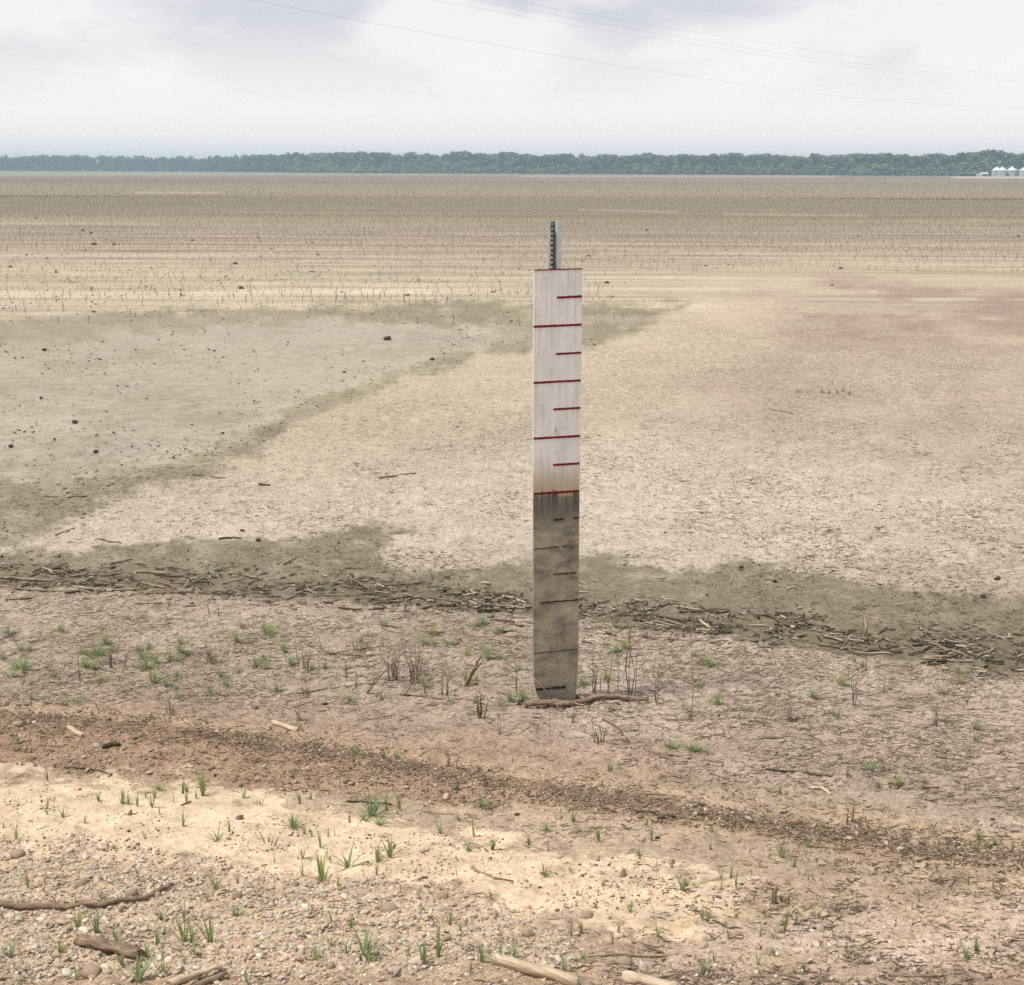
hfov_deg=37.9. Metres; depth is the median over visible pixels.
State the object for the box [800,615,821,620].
driftwood stick
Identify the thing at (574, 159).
broadleaf tree
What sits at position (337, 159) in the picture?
broadleaf tree
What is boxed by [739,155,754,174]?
broadleaf tree
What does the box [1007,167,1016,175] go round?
grain bin
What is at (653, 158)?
broadleaf tree
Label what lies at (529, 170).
scrub bush
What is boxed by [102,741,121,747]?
wood chunk
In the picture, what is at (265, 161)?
broadleaf tree
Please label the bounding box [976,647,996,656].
driftwood stick
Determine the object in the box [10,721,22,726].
stone
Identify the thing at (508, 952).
grass tuft
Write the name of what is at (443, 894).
stone
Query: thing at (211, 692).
grass tuft
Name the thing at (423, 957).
grass tuft
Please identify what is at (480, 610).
driftwood stick
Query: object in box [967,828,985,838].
grass tuft
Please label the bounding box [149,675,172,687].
grass tuft
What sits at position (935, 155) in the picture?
broadleaf tree
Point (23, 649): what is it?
grass tuft
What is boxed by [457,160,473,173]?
scrub bush
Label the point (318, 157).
broadleaf tree
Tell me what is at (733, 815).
dead stem
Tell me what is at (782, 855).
grass tuft
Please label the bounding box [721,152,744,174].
broadleaf tree
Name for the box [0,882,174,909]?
curved branch
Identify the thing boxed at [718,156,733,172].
broadleaf tree
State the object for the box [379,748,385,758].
grass tuft
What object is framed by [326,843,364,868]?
grass tuft
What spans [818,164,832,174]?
scrub bush
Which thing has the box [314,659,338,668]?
grass tuft
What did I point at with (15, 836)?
grass tuft
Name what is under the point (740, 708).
grass tuft
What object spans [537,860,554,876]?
grass tuft
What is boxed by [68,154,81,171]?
broadleaf tree
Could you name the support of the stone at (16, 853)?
on the ground
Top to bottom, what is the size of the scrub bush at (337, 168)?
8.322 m
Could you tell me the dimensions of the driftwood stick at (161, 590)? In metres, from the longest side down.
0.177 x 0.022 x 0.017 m
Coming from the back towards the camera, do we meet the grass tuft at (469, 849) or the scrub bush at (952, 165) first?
the scrub bush at (952, 165)
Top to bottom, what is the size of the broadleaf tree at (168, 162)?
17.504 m
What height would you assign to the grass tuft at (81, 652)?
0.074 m
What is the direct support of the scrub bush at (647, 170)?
on the ground
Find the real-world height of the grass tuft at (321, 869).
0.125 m
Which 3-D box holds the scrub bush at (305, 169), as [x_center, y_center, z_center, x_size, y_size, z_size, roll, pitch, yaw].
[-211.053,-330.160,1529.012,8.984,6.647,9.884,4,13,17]
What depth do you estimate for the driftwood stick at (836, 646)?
9.48 m
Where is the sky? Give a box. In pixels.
[0,0,1023,170]
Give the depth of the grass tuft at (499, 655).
9.24 m
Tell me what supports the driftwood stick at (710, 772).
on the ground
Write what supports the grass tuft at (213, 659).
on the ground
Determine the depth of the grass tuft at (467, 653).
9.30 m
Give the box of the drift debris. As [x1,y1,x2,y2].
[0,551,1023,708]
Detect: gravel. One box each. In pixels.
[0,710,1023,872]
[0,832,907,984]
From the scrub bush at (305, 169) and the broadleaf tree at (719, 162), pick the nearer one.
the broadleaf tree at (719, 162)
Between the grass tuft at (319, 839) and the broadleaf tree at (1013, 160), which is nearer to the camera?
the grass tuft at (319, 839)
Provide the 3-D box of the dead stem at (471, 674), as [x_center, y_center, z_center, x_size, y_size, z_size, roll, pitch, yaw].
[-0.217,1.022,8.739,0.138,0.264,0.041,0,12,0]
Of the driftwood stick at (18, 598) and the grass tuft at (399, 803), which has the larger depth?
the driftwood stick at (18, 598)
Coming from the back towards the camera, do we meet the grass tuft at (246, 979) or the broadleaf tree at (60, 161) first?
the broadleaf tree at (60, 161)
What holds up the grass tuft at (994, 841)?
on the ground
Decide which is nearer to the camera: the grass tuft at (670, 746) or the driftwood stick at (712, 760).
the driftwood stick at (712, 760)
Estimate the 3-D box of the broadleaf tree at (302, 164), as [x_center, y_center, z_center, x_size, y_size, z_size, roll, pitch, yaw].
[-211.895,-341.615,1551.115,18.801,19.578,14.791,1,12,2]
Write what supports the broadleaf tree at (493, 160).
on the ground
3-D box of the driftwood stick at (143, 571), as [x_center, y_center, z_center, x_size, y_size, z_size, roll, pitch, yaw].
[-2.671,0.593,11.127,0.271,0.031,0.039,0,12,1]
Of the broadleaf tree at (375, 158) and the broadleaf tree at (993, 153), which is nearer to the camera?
the broadleaf tree at (993, 153)
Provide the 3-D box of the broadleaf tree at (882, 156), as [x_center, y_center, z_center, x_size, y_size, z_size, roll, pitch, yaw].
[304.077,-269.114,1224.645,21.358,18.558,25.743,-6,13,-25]
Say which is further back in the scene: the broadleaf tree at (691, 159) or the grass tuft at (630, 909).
the broadleaf tree at (691, 159)
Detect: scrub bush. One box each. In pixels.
[285,163,303,172]
[302,167,308,172]
[308,164,316,172]
[315,163,324,172]
[318,161,335,172]
[335,165,342,172]
[343,165,353,172]
[352,163,366,172]
[361,166,369,172]
[368,164,378,172]
[378,163,388,172]
[387,161,395,172]
[394,166,402,172]
[401,164,409,173]
[405,163,417,173]
[419,162,436,173]
[429,164,440,173]
[437,162,452,173]
[448,163,461,173]
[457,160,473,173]
[465,161,478,173]
[476,165,486,173]
[485,165,494,173]
[489,164,501,173]
[502,161,514,173]
[514,167,525,173]
[525,167,533,173]
[530,165,543,173]
[540,167,547,173]
[547,165,559,173]
[557,164,571,173]
[575,165,588,173]
[606,166,620,173]
[614,167,625,173]
[622,164,637,173]
[634,163,643,174]
[642,164,653,174]
[652,162,662,174]
[660,167,669,174]
[669,165,680,174]
[682,165,692,174]
[693,165,705,174]
[705,165,715,174]
[716,167,723,174]
[723,165,738,174]
[733,165,746,174]
[744,164,756,174]
[750,165,764,174]
[764,163,777,174]
[777,164,789,174]
[785,167,795,174]
[799,165,816,174]
[811,166,823,174]
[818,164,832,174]
[824,166,838,174]
[838,167,846,174]
[849,165,864,175]
[857,163,872,175]
[869,164,881,175]
[872,163,891,175]
[886,163,902,175]
[898,166,908,175]
[907,168,915,175]
[912,167,924,175]
[923,166,938,175]
[934,167,946,175]
[943,163,955,175]
[950,165,965,175]
[956,162,972,172]
[964,163,979,173]
[977,157,992,175]
[989,160,1003,173]
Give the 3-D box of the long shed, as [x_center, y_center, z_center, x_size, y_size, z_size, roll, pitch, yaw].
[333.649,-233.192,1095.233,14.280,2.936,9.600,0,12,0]
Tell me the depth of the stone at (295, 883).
5.83 m
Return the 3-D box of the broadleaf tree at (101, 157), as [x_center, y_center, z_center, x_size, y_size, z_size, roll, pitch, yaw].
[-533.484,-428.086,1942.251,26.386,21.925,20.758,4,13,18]
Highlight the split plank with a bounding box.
[165,965,223,984]
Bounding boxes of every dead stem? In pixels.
[107,651,111,667]
[124,643,133,665]
[164,697,173,714]
[202,644,211,663]
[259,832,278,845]
[295,644,311,670]
[299,672,310,697]
[351,636,362,651]
[366,648,406,693]
[382,644,405,680]
[400,654,432,696]
[404,638,423,684]
[439,665,455,695]
[464,646,486,685]
[476,692,487,719]
[506,659,516,693]
[587,659,597,691]
[590,723,607,744]
[625,618,652,694]
[634,639,648,694]
[648,660,670,703]
[678,617,692,719]
[725,805,736,826]
[771,883,777,904]
[780,894,789,904]
[784,697,797,719]
[843,793,854,824]
[851,672,866,705]
[932,707,937,725]
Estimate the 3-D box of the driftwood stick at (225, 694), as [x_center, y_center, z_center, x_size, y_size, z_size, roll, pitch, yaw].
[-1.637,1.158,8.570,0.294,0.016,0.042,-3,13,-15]
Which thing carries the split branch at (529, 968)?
on the ground
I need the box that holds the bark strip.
[191,971,227,984]
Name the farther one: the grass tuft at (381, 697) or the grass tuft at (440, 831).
the grass tuft at (381, 697)
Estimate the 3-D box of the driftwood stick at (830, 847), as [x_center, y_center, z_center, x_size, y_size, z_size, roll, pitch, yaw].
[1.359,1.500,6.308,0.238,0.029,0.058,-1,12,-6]
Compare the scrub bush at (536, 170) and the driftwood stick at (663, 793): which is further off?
the scrub bush at (536, 170)
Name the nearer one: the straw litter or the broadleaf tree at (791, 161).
the straw litter
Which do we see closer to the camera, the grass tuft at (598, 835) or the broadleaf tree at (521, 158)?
the grass tuft at (598, 835)
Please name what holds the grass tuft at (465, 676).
on the ground
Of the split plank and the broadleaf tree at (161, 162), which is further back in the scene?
the broadleaf tree at (161, 162)
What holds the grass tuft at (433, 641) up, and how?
on the ground
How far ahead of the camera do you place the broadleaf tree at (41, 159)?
1943.24 m
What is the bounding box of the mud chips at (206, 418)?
[0,306,875,591]
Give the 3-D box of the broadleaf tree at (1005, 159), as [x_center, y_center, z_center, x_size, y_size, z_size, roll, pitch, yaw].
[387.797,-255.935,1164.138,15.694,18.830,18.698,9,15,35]
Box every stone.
[9,849,24,858]
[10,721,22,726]
[56,742,65,747]
[77,878,88,885]
[77,964,100,979]
[124,888,137,895]
[231,891,242,899]
[290,881,298,885]
[379,902,397,912]
[436,890,448,898]
[520,928,535,936]
[579,910,592,918]
[613,956,632,965]
[698,910,708,916]
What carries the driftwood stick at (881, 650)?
on the ground
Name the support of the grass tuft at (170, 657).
on the ground
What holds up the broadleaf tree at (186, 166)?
on the ground
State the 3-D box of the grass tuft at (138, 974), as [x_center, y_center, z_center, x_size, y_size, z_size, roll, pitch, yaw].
[-1.221,1.566,4.917,0.181,0.097,0.106,-12,17,-43]
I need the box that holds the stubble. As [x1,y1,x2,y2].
[0,179,1023,295]
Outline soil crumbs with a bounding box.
[0,768,1023,984]
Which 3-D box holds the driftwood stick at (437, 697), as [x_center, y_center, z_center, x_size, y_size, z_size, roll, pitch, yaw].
[-0.370,1.178,8.509,0.670,0.023,0.042,4,13,18]
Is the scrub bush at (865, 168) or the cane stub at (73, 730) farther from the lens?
the scrub bush at (865, 168)
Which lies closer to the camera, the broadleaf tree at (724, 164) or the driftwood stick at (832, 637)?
the driftwood stick at (832, 637)
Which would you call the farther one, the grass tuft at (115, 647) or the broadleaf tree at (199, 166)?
the broadleaf tree at (199, 166)
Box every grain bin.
[991,167,999,175]
[997,167,1006,175]
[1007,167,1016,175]
[1019,167,1023,176]
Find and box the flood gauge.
[533,221,581,700]
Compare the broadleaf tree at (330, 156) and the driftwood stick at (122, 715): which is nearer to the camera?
the driftwood stick at (122, 715)
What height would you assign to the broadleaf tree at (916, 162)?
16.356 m
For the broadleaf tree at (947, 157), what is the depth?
1184.43 m
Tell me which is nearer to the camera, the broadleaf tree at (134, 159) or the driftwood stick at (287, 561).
the driftwood stick at (287, 561)
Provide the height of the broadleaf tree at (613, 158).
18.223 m
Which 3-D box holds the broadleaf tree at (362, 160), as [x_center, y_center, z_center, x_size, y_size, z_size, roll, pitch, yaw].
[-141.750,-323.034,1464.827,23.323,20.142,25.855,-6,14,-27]
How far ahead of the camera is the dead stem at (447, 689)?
8.58 m
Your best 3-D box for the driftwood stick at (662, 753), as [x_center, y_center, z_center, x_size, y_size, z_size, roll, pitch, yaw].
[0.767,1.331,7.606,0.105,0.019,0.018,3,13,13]
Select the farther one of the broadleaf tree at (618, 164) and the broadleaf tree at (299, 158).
the broadleaf tree at (299, 158)
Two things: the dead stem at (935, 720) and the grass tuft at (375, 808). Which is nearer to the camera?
the grass tuft at (375, 808)
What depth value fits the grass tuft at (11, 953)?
5.12 m
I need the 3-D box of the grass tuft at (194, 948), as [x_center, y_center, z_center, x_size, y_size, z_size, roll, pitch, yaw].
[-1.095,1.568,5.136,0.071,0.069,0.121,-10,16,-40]
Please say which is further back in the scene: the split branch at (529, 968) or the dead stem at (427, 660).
the dead stem at (427, 660)
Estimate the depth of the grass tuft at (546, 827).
6.55 m
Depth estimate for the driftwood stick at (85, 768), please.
7.35 m
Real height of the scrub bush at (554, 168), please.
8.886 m
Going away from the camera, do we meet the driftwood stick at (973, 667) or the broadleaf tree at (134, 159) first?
the driftwood stick at (973, 667)
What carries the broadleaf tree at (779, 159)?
on the ground
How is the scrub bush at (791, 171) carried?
on the ground
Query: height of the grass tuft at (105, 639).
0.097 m
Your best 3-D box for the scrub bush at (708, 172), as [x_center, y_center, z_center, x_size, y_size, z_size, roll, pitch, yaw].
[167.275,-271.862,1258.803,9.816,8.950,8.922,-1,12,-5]
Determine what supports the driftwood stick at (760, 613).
on the ground
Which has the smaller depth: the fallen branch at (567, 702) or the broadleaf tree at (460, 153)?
the fallen branch at (567, 702)
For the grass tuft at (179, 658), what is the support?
on the ground
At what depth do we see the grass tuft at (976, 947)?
5.18 m
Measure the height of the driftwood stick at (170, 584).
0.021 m
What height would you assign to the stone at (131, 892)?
0.034 m
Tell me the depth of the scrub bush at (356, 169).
1434.47 m
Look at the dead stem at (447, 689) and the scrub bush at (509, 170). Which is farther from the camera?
the scrub bush at (509, 170)
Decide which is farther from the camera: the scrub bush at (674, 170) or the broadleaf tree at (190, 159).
the broadleaf tree at (190, 159)
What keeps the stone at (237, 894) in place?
on the ground
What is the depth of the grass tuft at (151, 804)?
6.79 m
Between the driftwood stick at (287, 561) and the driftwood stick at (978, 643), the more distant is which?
the driftwood stick at (287, 561)
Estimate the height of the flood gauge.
2.944 m
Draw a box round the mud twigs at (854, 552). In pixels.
[0,320,1023,705]
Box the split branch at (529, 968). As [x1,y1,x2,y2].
[490,952,582,984]
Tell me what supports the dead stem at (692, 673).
on the ground
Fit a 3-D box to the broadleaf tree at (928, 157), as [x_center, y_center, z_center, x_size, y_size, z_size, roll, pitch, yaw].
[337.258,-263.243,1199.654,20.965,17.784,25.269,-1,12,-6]
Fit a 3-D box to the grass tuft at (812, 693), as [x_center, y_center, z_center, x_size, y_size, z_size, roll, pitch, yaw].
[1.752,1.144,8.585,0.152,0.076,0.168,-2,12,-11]
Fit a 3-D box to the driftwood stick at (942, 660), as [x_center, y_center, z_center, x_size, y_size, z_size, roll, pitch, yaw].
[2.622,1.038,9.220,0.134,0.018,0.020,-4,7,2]
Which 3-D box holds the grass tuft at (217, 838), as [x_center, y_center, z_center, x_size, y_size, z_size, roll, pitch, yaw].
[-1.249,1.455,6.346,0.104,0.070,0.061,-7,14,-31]
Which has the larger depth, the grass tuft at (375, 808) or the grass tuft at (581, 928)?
the grass tuft at (375, 808)
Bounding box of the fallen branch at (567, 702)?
[522,694,649,706]
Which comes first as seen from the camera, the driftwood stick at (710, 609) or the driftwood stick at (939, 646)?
the driftwood stick at (939, 646)
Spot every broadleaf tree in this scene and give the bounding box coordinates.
[0,155,13,170]
[0,157,4,170]
[8,157,29,170]
[23,156,33,170]
[30,156,38,170]
[33,155,51,170]
[46,155,65,171]
[55,157,69,171]
[61,157,73,171]
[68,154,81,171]
[74,157,88,171]
[79,155,93,171]
[86,158,99,171]
[94,158,107,171]
[95,155,106,171]
[102,156,122,171]
[116,155,125,170]
[121,157,134,171]
[131,155,144,171]
[134,157,153,171]
[144,157,155,171]
[148,159,158,171]
[157,156,169,171]
[164,158,176,171]
[169,156,186,171]
[180,159,189,171]
[185,156,196,171]
[191,159,200,171]
[196,158,205,171]
[204,155,214,171]
[209,155,221,171]
[215,156,230,171]
[221,157,236,171]
[226,155,240,171]
[236,154,254,172]
[244,155,257,172]
[248,154,263,172]
[255,154,275,172]
[262,153,279,172]
[276,154,286,172]
[279,152,292,171]
[284,152,299,169]
[293,153,304,172]
[299,154,311,168]
[304,152,320,172]
[311,153,326,168]
[317,153,335,172]
[323,152,337,172]
[333,152,343,172]
[337,152,349,172]
[344,152,353,172]
[346,151,365,172]
[357,153,370,171]
[357,155,374,172]
[368,152,387,172]
[380,152,391,164]
[381,154,399,172]
[394,154,402,172]
[396,155,413,166]
[399,152,417,169]
[413,154,427,172]
[419,153,434,173]
[434,154,451,172]
[439,154,457,172]
[445,151,460,161]
[451,151,471,172]
[459,153,479,172]
[470,152,487,169]
[482,153,499,169]
[490,155,514,173]
[495,151,511,173]
[503,152,519,173]
[514,154,529,172]
[526,155,544,171]
[535,156,545,172]
[540,154,560,173]
[553,153,570,172]
[557,153,575,173]
[571,153,589,173]
[576,156,599,173]
[589,155,600,173]
[596,153,608,173]
[598,154,614,173]
[607,154,619,170]
[610,156,629,169]
[620,155,636,173]
[629,154,649,173]
[640,153,651,173]
[645,154,665,173]
[662,155,675,174]
[672,154,688,174]
[683,155,697,174]
[693,155,717,174]
[705,153,721,174]
[709,154,726,174]
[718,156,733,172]
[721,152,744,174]
[729,153,744,173]
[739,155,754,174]
[742,154,764,170]
[754,154,768,173]
[757,153,778,173]
[764,154,786,173]
[778,155,788,174]
[786,155,801,172]
[786,156,810,173]
[797,157,809,174]
[808,153,821,172]
[816,154,830,165]
[821,155,838,172]
[830,155,856,174]
[845,153,869,171]
[867,154,881,174]
[872,153,895,174]
[876,153,892,174]
[886,155,900,174]
[893,154,910,175]
[900,154,914,175]
[910,155,924,174]
[920,153,940,172]
[926,153,945,174]
[935,155,952,174]
[942,155,954,174]
[954,152,970,168]
[963,152,979,165]
[966,151,989,174]
[978,149,998,169]
[986,149,1005,170]
[1001,152,1014,166]
[1005,154,1023,167]
[1012,154,1023,168]
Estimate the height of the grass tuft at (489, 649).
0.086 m
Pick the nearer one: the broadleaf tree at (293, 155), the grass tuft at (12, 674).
the grass tuft at (12, 674)
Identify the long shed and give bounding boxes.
[956,172,977,175]
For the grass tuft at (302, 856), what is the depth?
6.17 m
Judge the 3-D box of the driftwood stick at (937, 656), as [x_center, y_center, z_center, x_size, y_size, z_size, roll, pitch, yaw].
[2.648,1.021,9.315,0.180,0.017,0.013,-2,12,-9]
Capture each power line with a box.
[253,0,1001,107]
[435,0,1019,81]
[481,1,1019,79]
[509,0,1018,75]
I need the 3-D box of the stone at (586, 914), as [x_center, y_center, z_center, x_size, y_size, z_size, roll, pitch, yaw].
[0.275,1.569,5.535,0.049,0.036,0.050,3,12,12]
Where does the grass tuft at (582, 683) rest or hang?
on the ground
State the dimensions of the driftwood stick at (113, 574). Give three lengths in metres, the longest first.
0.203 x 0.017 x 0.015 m
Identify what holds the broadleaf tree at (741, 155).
on the ground
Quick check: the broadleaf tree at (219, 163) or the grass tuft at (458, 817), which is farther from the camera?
the broadleaf tree at (219, 163)
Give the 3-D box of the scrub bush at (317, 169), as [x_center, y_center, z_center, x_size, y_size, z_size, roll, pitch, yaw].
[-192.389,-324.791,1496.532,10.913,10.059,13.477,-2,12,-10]
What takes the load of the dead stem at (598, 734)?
on the ground
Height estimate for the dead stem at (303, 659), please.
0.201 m
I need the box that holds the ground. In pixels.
[0,170,1023,984]
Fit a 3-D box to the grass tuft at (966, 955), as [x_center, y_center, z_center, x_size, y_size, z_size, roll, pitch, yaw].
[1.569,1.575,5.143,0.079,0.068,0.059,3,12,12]
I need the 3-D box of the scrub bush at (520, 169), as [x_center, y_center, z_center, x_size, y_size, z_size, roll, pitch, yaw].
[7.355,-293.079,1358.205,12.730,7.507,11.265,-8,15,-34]
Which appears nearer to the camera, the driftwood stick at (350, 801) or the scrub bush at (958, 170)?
the driftwood stick at (350, 801)
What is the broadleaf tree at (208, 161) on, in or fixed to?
on the ground
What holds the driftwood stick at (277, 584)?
on the ground
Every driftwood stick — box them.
[0,585,86,592]
[4,576,53,581]
[5,597,32,600]
[28,562,66,576]
[54,527,74,535]
[64,767,111,775]
[72,585,143,590]
[94,538,120,543]
[99,571,126,575]
[110,559,131,563]
[111,714,135,716]
[135,570,170,574]
[140,581,165,588]
[144,585,165,587]
[151,589,175,590]
[154,575,182,577]
[163,579,176,589]
[187,576,206,586]
[192,473,226,477]
[201,691,251,696]
[219,537,241,538]
[221,577,245,583]
[244,573,258,578]
[266,582,291,587]
[282,557,294,564]
[290,683,373,693]
[291,787,330,790]
[303,589,335,592]
[317,650,378,654]
[320,646,383,653]
[324,594,363,595]
[340,585,363,589]
[346,800,391,805]
[349,577,370,589]
[354,779,383,783]
[374,590,390,593]
[378,473,415,477]
[392,694,500,705]
[416,809,453,814]
[417,748,430,756]
[422,602,443,608]
[471,866,513,881]
[477,609,501,611]
[490,619,514,622]
[588,952,695,956]
[593,609,617,616]
[602,719,631,748]
[631,941,663,952]
[634,810,676,817]
[644,617,665,621]
[645,792,680,795]
[653,751,672,756]
[655,969,725,977]
[665,616,687,621]
[665,620,683,625]
[672,605,700,609]
[693,762,729,779]
[697,609,726,613]
[702,759,722,762]
[706,920,741,928]
[738,974,800,978]
[748,613,774,615]
[750,624,768,625]
[758,736,792,739]
[763,610,790,626]
[766,768,832,776]
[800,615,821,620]
[805,843,858,849]
[810,786,831,795]
[818,643,865,649]
[824,635,843,640]
[846,651,866,655]
[856,847,891,856]
[859,652,893,654]
[864,617,867,635]
[867,648,902,652]
[871,635,895,642]
[887,972,936,977]
[908,645,930,652]
[922,785,939,788]
[923,655,949,656]
[924,657,972,661]
[929,642,968,655]
[930,658,947,661]
[936,756,971,759]
[963,665,986,670]
[965,776,990,783]
[966,639,989,648]
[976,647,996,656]
[1003,657,1023,659]
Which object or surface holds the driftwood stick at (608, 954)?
on the ground
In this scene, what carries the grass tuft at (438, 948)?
on the ground
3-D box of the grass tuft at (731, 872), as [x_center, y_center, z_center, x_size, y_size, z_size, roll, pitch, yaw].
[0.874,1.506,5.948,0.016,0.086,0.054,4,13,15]
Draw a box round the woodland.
[8,152,1015,173]
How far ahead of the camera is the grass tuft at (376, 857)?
6.13 m
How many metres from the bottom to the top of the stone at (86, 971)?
0.053 m
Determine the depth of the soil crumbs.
6.01 m
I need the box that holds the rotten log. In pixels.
[73,934,145,959]
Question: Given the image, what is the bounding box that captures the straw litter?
[0,586,1023,826]
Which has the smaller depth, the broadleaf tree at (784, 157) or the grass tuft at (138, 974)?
the grass tuft at (138, 974)
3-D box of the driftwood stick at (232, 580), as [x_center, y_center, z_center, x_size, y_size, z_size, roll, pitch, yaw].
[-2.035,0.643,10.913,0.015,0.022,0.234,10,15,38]
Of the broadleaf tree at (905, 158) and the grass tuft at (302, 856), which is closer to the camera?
the grass tuft at (302, 856)
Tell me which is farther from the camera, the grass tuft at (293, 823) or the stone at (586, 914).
the grass tuft at (293, 823)
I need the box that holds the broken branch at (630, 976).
[620,970,678,984]
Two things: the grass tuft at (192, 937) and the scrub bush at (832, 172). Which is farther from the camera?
the scrub bush at (832, 172)
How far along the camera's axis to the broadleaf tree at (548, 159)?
1359.37 m
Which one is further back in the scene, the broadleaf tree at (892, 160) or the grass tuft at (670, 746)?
the broadleaf tree at (892, 160)
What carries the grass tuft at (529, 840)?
on the ground
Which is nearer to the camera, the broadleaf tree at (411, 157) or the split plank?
the split plank
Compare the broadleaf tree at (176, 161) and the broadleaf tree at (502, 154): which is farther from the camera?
the broadleaf tree at (176, 161)
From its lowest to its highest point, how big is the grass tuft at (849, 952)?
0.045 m
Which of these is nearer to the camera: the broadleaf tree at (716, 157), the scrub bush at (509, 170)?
the broadleaf tree at (716, 157)
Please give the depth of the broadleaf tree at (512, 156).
1375.05 m
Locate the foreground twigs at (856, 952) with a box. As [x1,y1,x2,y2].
[0,716,1023,984]
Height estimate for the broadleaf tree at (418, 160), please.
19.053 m
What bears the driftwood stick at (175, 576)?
on the ground
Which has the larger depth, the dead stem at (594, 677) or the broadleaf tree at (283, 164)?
the broadleaf tree at (283, 164)
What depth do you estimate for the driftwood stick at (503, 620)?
9.97 m
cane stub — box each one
[66,725,84,737]
[271,720,300,731]
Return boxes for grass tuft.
[0,621,20,634]
[0,650,8,660]
[0,664,21,676]
[0,938,16,957]
[6,655,32,666]
[10,652,34,670]
[12,824,16,839]
[16,644,33,650]
[23,690,41,699]
[25,642,36,650]
[25,872,30,887]
[53,940,62,952]
[55,935,70,951]
[57,806,69,817]
[68,692,85,703]
[71,645,91,653]
[72,905,86,927]
[72,959,80,980]
[73,654,90,667]
[73,655,104,669]
[82,643,106,656]
[87,671,116,682]
[88,911,98,933]
[90,644,111,655]
[101,630,111,643]
[104,642,119,650]
[109,924,126,939]
[113,951,159,981]
[114,947,126,967]
[119,788,129,803]
[128,653,161,668]
[134,645,151,658]
[135,791,138,806]
[140,640,154,648]
[143,649,168,662]
[144,941,151,956]
[146,790,155,806]
[148,663,159,682]
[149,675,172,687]
[149,779,170,790]
[150,783,156,796]
[152,958,172,973]
[154,925,161,945]
[155,903,163,920]
[162,648,184,660]
[164,907,194,941]
[167,653,185,661]
[174,633,189,643]
[174,641,200,652]
[179,926,196,943]
[181,901,184,920]
[182,777,187,793]
[182,810,185,825]
[185,939,208,954]
[187,912,212,942]
[196,769,206,795]
[201,679,222,694]
[203,651,222,662]
[205,888,209,901]
[207,872,224,889]
[209,825,226,841]
[215,668,229,677]
[218,675,240,686]
[225,630,248,642]
[226,899,245,916]
[244,965,257,983]
[253,659,273,668]
[256,621,280,633]
[260,622,289,636]
[275,644,297,652]
[276,810,310,830]
[284,653,300,665]
[295,790,300,803]
[297,845,306,858]
[304,660,320,670]
[307,852,328,882]
[312,943,320,960]
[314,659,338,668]
[317,831,321,847]
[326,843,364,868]
[342,688,357,700]
[342,780,414,818]
[342,937,353,954]
[343,743,373,755]
[347,919,353,928]
[353,810,372,822]
[353,921,377,954]
[354,941,385,961]
[362,639,371,648]
[367,812,390,825]
[374,689,387,699]
[374,830,395,857]
[375,843,381,861]
[376,616,392,625]
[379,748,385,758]
[384,796,389,809]
[394,747,399,759]
[395,790,400,810]
[412,631,435,644]
[415,939,429,964]
[416,624,446,635]
[417,673,434,687]
[421,636,435,644]
[434,818,444,833]
[436,916,447,957]
[441,634,455,644]
[444,812,464,819]
[445,909,452,924]
[457,669,469,680]
[462,647,475,655]
[462,840,476,851]
[467,673,493,683]
[470,792,495,806]
[472,639,497,652]
[474,615,490,624]
[477,647,506,659]
[479,938,520,956]
[479,943,497,961]
[488,832,501,849]
[492,647,515,658]
[506,689,516,700]
[508,660,527,670]
[513,688,536,700]
[524,834,531,845]
[533,820,556,830]
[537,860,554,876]
[560,952,567,969]
[570,804,580,821]
[576,915,582,932]
[577,674,592,685]
[579,948,590,958]
[587,667,620,679]
[592,824,600,840]
[604,641,625,652]
[617,635,639,648]
[623,898,633,911]
[633,846,646,856]
[650,823,657,840]
[654,924,663,936]
[658,734,688,748]
[676,872,692,889]
[679,737,711,752]
[681,702,700,711]
[691,678,707,686]
[695,654,721,665]
[696,691,728,704]
[701,958,706,974]
[730,858,734,877]
[734,700,752,709]
[774,842,788,857]
[780,918,787,931]
[803,955,808,971]
[806,684,826,699]
[818,818,828,836]
[827,673,852,686]
[829,707,839,716]
[845,946,855,953]
[858,657,870,666]
[860,760,879,770]
[884,773,906,785]
[933,681,951,694]
[947,675,967,683]
[951,663,978,674]
[957,936,979,958]
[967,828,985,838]
[968,730,980,740]
[969,718,989,729]
[972,933,980,950]
[991,832,1000,843]
[1011,837,1015,850]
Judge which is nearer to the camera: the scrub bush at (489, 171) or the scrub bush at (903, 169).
the scrub bush at (903, 169)
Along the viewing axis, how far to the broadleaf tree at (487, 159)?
1401.42 m
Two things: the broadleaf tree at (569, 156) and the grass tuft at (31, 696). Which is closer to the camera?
the grass tuft at (31, 696)
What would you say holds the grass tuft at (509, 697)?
on the ground
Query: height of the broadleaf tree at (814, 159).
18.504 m
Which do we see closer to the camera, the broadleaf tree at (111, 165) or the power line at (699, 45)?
the power line at (699, 45)
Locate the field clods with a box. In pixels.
[0,226,1023,315]
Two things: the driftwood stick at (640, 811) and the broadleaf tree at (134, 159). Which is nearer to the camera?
the driftwood stick at (640, 811)
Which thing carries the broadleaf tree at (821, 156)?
on the ground
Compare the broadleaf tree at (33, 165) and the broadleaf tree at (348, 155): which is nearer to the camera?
the broadleaf tree at (348, 155)

